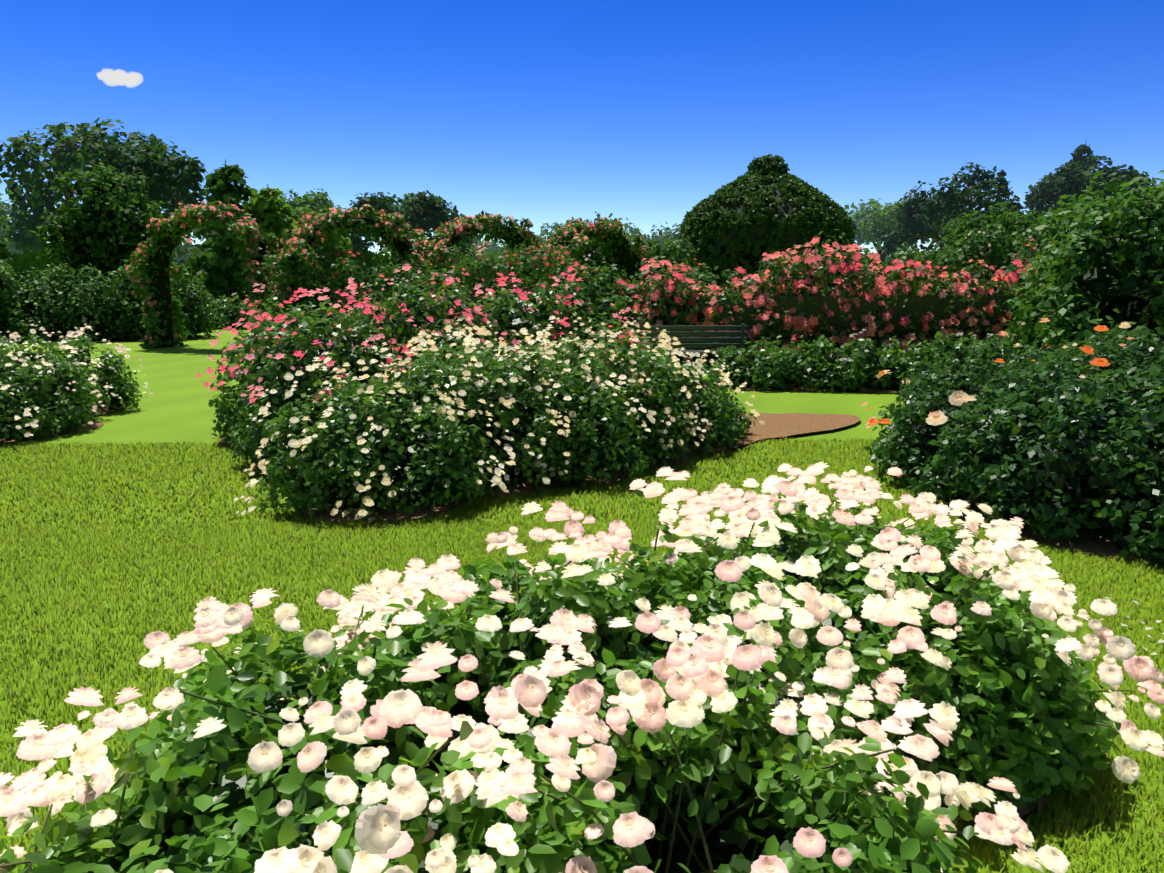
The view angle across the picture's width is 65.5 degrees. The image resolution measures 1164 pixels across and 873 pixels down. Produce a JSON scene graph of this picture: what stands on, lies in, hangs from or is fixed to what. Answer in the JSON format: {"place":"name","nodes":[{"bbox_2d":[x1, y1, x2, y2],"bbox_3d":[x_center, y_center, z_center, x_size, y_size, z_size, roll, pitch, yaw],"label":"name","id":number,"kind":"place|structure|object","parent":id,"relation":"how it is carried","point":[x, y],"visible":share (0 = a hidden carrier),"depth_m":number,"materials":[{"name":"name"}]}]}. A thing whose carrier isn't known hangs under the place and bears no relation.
{"place":"outdoors","nodes":[
{"label":"outdoors","id":0,"kind":"place"},
{"bbox_2d":[97,69,142,86],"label":"cloud","id":1,"kind":"structure","parent":0,"point":[114,77],"depth_m":1207.00,"materials":[{"name":"white"}]},
{"bbox_2d":[3,243,939,281],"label":"treeline backdrop","id":2,"kind":"structure","parent":0,"point":[26,260],"depth_m":277.23,"materials":[{"name":"green plant"}]},
{"bbox_2d":[0,282,1163,872],"bbox_3d":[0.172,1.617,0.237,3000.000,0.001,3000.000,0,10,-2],"label":"lawn","id":3,"kind":"structure","parent":0,"point":[174,408],"depth_m":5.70,"materials":[{"name":"green plant"}]},
{"bbox_2d":[0,177,8,230],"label":"tree","id":4,"kind":"object","parent":3,"relation":"on","point":[4,214],"visible":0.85,"depth_m":90.94,"materials":[{"name":"green plant"}]},
{"bbox_2d":[0,208,18,290],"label":"tree","id":5,"kind":"object","parent":3,"relation":"on","point":[5,251],"visible":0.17,"depth_m":39.01,"materials":[{"name":"green plant"}]},
{"bbox_2d":[0,198,33,261],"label":"tree","id":6,"kind":"object","parent":3,"relation":"on","point":[3,232],"visible":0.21,"depth_m":138.03,"materials":[{"name":"green plant"}]},
{"bbox_2d":[0,323,152,443],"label":"rose bed","id":7,"kind":"object","parent":3,"relation":"on","point":[50,397],"depth_m":9.75,"materials":[{"name":"plant"}]},
{"bbox_2d":[0,118,194,255],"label":"tree","id":8,"kind":"object","parent":3,"relation":"on","point":[62,160],"visible":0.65,"depth_m":73.03,"materials":[{"name":"green plant"}]},
{"bbox_2d":[29,162,176,313],"bbox_3d":[-21.188,-8.666,40.516,6.154,6.899,5.425,0,10,-2],"label":"tree","id":9,"kind":"object","parent":3,"relation":"on","point":[108,209],"visible":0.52,"depth_m":39.16,"materials":[{"name":"green plant"}]},
{"bbox_2d":[0,259,217,342],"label":"border shrub","id":10,"kind":"object","parent":3,"relation":"on","point":[114,315],"visible":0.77,"depth_m":23.13,"materials":[{"name":"green plant"}]},
{"bbox_2d":[76,134,218,246],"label":"tree","id":11,"kind":"object","parent":3,"relation":"on","point":[190,171],"visible":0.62,"depth_m":65.97,"materials":[{"name":"green plant"}]},
{"bbox_2d":[173,237,197,265],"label":"tree","id":12,"kind":"object","parent":3,"relation":"on","point":[185,257],"visible":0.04,"depth_m":164.00,"materials":[{"name":"green plant"}]},
{"bbox_2d":[126,201,279,348],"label":"rose arch","id":13,"kind":"structure","parent":3,"relation":"on","point":[157,260],"depth_m":20.60,"materials":[{"name":"green plant"}]},
{"bbox_2d":[182,291,253,329],"bbox_3d":[-9.780,-4.177,29.897,7.906,1.463,3.304,-4,11,-22],"label":"bush","id":14,"kind":"object","parent":3,"relation":"on","point":[227,315],"visible":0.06,"depth_m":28.58,"materials":[{"name":"green plant"}]},
{"bbox_2d":[184,159,268,309],"bbox_3d":[-15.056,-8.449,38.694,4.704,6.530,4.659,0,10,-2],"label":"tree","id":15,"kind":"object","parent":3,"relation":"on","point":[216,254],"visible":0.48,"depth_m":37.80,"materials":[{"name":"green plant"}]},
{"bbox_2d":[200,198,285,248],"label":"tree","id":16,"kind":"object","parent":3,"relation":"on","point":[216,232],"depth_m":137.33,"materials":[{"name":"green plant"}]},
{"bbox_2d":[229,184,316,302],"bbox_3d":[-13.328,-7.959,38.790,4.194,5.528,4.078,0,10,-2],"label":"tree","id":17,"kind":"object","parent":3,"relation":"on","point":[268,212],"visible":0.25,"depth_m":38.09,"materials":[{"name":"green plant"}]},
{"bbox_2d":[242,196,352,266],"bbox_3d":[-19.222,-12.597,60.652,8.091,7.042,5.693,0,10,-2],"label":"tree","id":18,"kind":"object","parent":3,"relation":"on","point":[347,242],"visible":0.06,"depth_m":59.92,"materials":[{"name":"green plant"}]},
{"bbox_2d":[279,188,341,221],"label":"tree","id":19,"kind":"object","parent":3,"relation":"on","point":[307,201],"visible":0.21,"depth_m":81.00,"materials":[{"name":"green plant"}]},
{"bbox_2d":[307,207,363,287],"bbox_3d":[-11.977,-8.150,41.873,3.791,4.834,3.863,0,10,-2],"label":"conifer","id":20,"kind":"object","parent":3,"relation":"on","point":[330,246],"visible":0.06,"depth_m":41.32,"materials":[{"name":"green plant"}]},
{"bbox_2d":[268,204,433,339],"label":"rose arch","id":21,"kind":"structure","parent":3,"relation":"on","point":[402,245],"depth_m":19.95,"materials":[{"name":"green plant"}]},
{"bbox_2d":[380,193,430,263],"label":"tree","id":22,"kind":"object","parent":3,"relation":"on","point":[404,195],"visible":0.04,"depth_m":144.75,"materials":[{"name":"green plant"}]},
{"bbox_2d":[338,190,475,268],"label":"tree","id":23,"kind":"object","parent":3,"relation":"on","point":[432,211],"visible":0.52,"depth_m":71.69,"materials":[{"name":"green plant"}]},
{"bbox_2d":[196,263,652,479],"bbox_3d":[-1.372,-0.860,9.311,4.611,1.845,3.172,-6,11,-29],"label":"pink rose bush","id":24,"kind":"object","parent":3,"relation":"on","point":[270,370],"depth_m":8.39,"materials":[{"name":"plant"}]},
{"bbox_2d":[371,237,484,287],"bbox_3d":[-6.979,-7.311,41.133,5.539,3.852,5.126,0,10,-2],"label":"shrub","id":25,"kind":"object","parent":3,"relation":"on","point":[384,251],"visible":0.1,"depth_m":40.35,"materials":[{"name":"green plant"}]},
{"bbox_2d":[454,234,501,264],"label":"tree","id":26,"kind":"object","parent":3,"relation":"on","point":[492,244],"visible":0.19,"depth_m":159.78,"materials":[{"name":"green plant"}]},
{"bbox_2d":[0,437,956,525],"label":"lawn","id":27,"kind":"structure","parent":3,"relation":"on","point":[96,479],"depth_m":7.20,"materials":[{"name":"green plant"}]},
{"bbox_2d":[420,210,555,287],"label":"rose arch","id":28,"kind":"structure","parent":3,"relation":"on","point":[511,237],"depth_m":21.67,"materials":[{"name":"green plant"}]},
{"bbox_2d":[233,311,764,522],"bbox_3d":[-0.377,-0.382,7.886,5.341,1.365,2.533,-6,12,-32],"label":"rose bed","id":29,"kind":"object","parent":3,"relation":"on","point":[608,439],"depth_m":6.92,"materials":[{"name":"plant"}]},
{"bbox_2d":[481,238,548,286],"bbox_3d":[-1.971,-7.567,43.010,5.635,3.938,5.439,5,11,28],"label":"shrub","id":30,"kind":"object","parent":3,"relation":"on","point":[502,249],"depth_m":42.03,"materials":[{"name":"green plant"}]},
{"bbox_2d":[504,237,546,250],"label":"tree","id":31,"kind":"object","parent":3,"relation":"on","point":[505,246],"depth_m":96.64,"materials":[{"name":"green plant"}]},
{"bbox_2d":[539,222,564,241],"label":"tree","id":32,"kind":"object","parent":3,"relation":"on","point":[553,227],"visible":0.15,"depth_m":152.81,"materials":[{"name":"green plant"}]},
{"bbox_2d":[0,462,1163,872],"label":"rose bed","id":33,"kind":"object","parent":3,"relation":"on","point":[742,786],"depth_m":2.18,"materials":[{"name":"white plant"}]},
{"bbox_2d":[541,217,653,287],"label":"rose arch","id":34,"kind":"structure","parent":3,"relation":"on","point":[624,256],"depth_m":24.26,"materials":[{"name":"green plant"}]},
{"bbox_2d":[510,212,698,287],"bbox_3d":[0.626,-4.793,26.837,5.927,3.646,2.711,3,10,14],"label":"hedge","id":35,"kind":"object","parent":3,"relation":"on","point":[682,246],"depth_m":25.96,"materials":[{"name":"green plant"}]},
{"bbox_2d":[599,217,646,248],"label":"tree","id":36,"kind":"object","parent":3,"relation":"on","point":[634,231],"visible":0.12,"depth_m":154.37,"materials":[{"name":"green plant"}]},
{"bbox_2d":[156,554,1163,712],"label":"fallen petals","id":37,"kind":"object","parent":3,"relation":"on","point":[1146,628],"visible":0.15,"depth_m":4.11,"materials":[{"name":"plant"}]},
{"bbox_2d":[642,236,678,252],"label":"tree","id":38,"kind":"object","parent":3,"relation":"on","point":[660,239],"visible":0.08,"depth_m":126.61,"materials":[{"name":"green plant"}]},
{"bbox_2d":[646,222,681,240],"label":"tree","id":39,"kind":"object","parent":3,"relation":"on","point":[667,230],"visible":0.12,"depth_m":134.29,"materials":[{"name":"green plant"}]},
{"bbox_2d":[633,323,747,376],"bbox_3d":[1.694,-1.365,14.510,1.800,0.916,0.654,0,10,-2],"label":"bench","id":40,"kind":"object","parent":3,"relation":"on","point":[742,327],"visible":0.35,"depth_m":14.23,"materials":[{"name":"paint"}]},
{"bbox_2d":[662,413,859,456],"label":"bed mulch","id":41,"kind":"object","parent":3,"relation":"on","point":[782,425],"visible":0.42,"depth_m":9.86,"materials":[{"name":"brown soil"}]},
{"bbox_2d":[677,154,855,294],"bbox_3d":[6.936,-7.490,34.216,6.657,6.136,6.339,0,10,-2],"label":"clipped topiary dome","id":42,"kind":"object","parent":3,"relation":"on","point":[768,203],"visible":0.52,"depth_m":32.07,"materials":[{"name":"green foliage"}]},
{"bbox_2d":[854,245,873,294],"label":"shrub","id":43,"kind":"object","parent":3,"relation":"on","point":[866,261],"depth_m":50.78,"materials":[{"name":"green plant"}]},
{"bbox_2d":[624,229,1138,367],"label":"pink hedge ramblers","id":44,"kind":"object","parent":3,"relation":"on","point":[936,306],"depth_m":16.12,"materials":[{"name":"pink plant"}]},
{"bbox_2d":[844,198,926,261],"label":"tree","id":45,"kind":"object","parent":3,"relation":"on","point":[860,214],"visible":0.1,"depth_m":141.75,"materials":[{"name":"green plant"}]},
{"bbox_2d":[706,327,1083,394],"bbox_3d":[4.758,-1.140,13.264,5.908,1.081,1.988,3,10,18],"label":"hedge","id":46,"kind":"object","parent":3,"relation":"on","point":[800,371],"visible":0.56,"depth_m":13.14,"materials":[{"name":"green plant"}]},
{"bbox_2d":[858,192,970,253],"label":"tree","id":47,"kind":"object","parent":3,"relation":"on","point":[879,217],"visible":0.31,"depth_m":108.48,"materials":[{"name":"green plant"}]},
{"bbox_2d":[875,162,1028,257],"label":"tree","id":48,"kind":"object","parent":3,"relation":"on","point":[918,213],"visible":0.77,"depth_m":78.02,"materials":[{"name":"green plant"}]},
{"bbox_2d":[885,222,1056,294],"bbox_3d":[12.655,-4.077,24.068,9.151,3.186,2.686,3,10,14],"label":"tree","id":49,"kind":"object","parent":3,"relation":"on","point":[1001,248],"depth_m":23.92,"materials":[{"name":"green plant"}]},
{"bbox_2d":[931,201,1050,268],"bbox_3d":[20.669,-8.931,45.553,6.322,5.649,6.334,8,13,37],"label":"shrub","id":50,"kind":"object","parent":3,"relation":"on","point":[993,217],"visible":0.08,"depth_m":44.78,"materials":[{"name":"green plant"}]},
{"bbox_2d":[861,318,1163,561],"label":"rose bed","id":51,"kind":"object","parent":3,"relation":"on","point":[1058,451],"depth_m":6.10,"materials":[{"name":"green plant"}]},
{"bbox_2d":[1003,239,1067,292],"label":"pink hedge ramblers","id":52,"kind":"object","parent":3,"relation":"on","point":[1024,257],"depth_m":19.10,"materials":[{"name":"plant"}]},
{"bbox_2d":[1050,139,1100,240],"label":"conifer","id":53,"kind":"object","parent":3,"relation":"on","point":[1080,151],"visible":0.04,"depth_m":102.13,"materials":[{"name":"green plant"}]},
{"bbox_2d":[1002,169,1163,384],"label":"tall shrub","id":54,"kind":"object","parent":3,"relation":"on","point":[1114,253],"visible":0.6,"depth_m":11.06,"materials":[{"name":"green plant"}]},
{"bbox_2d":[1023,156,1159,226],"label":"tree","id":55,"kind":"object","parent":3,"relation":"on","point":[1065,180],"visible":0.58,"depth_m":85.34,"materials":[{"name":"green plant"}]},
{"bbox_2d":[1104,185,1154,212],"bbox_3d":[19.162,-5.789,29.872,5.449,5.050,5.124,0,10,-2],"label":"shrub","id":56,"kind":"object","parent":3,"relation":"on","point":[1148,189],"depth_m":29.48,"materials":[{"name":"green plant"}]},
{"bbox_2d":[0,0,1163,254],"label":"sky","id":57,"kind":"structure","parent":0,"point":[550,112],"materials":[{"name":"blue"}]}
]}

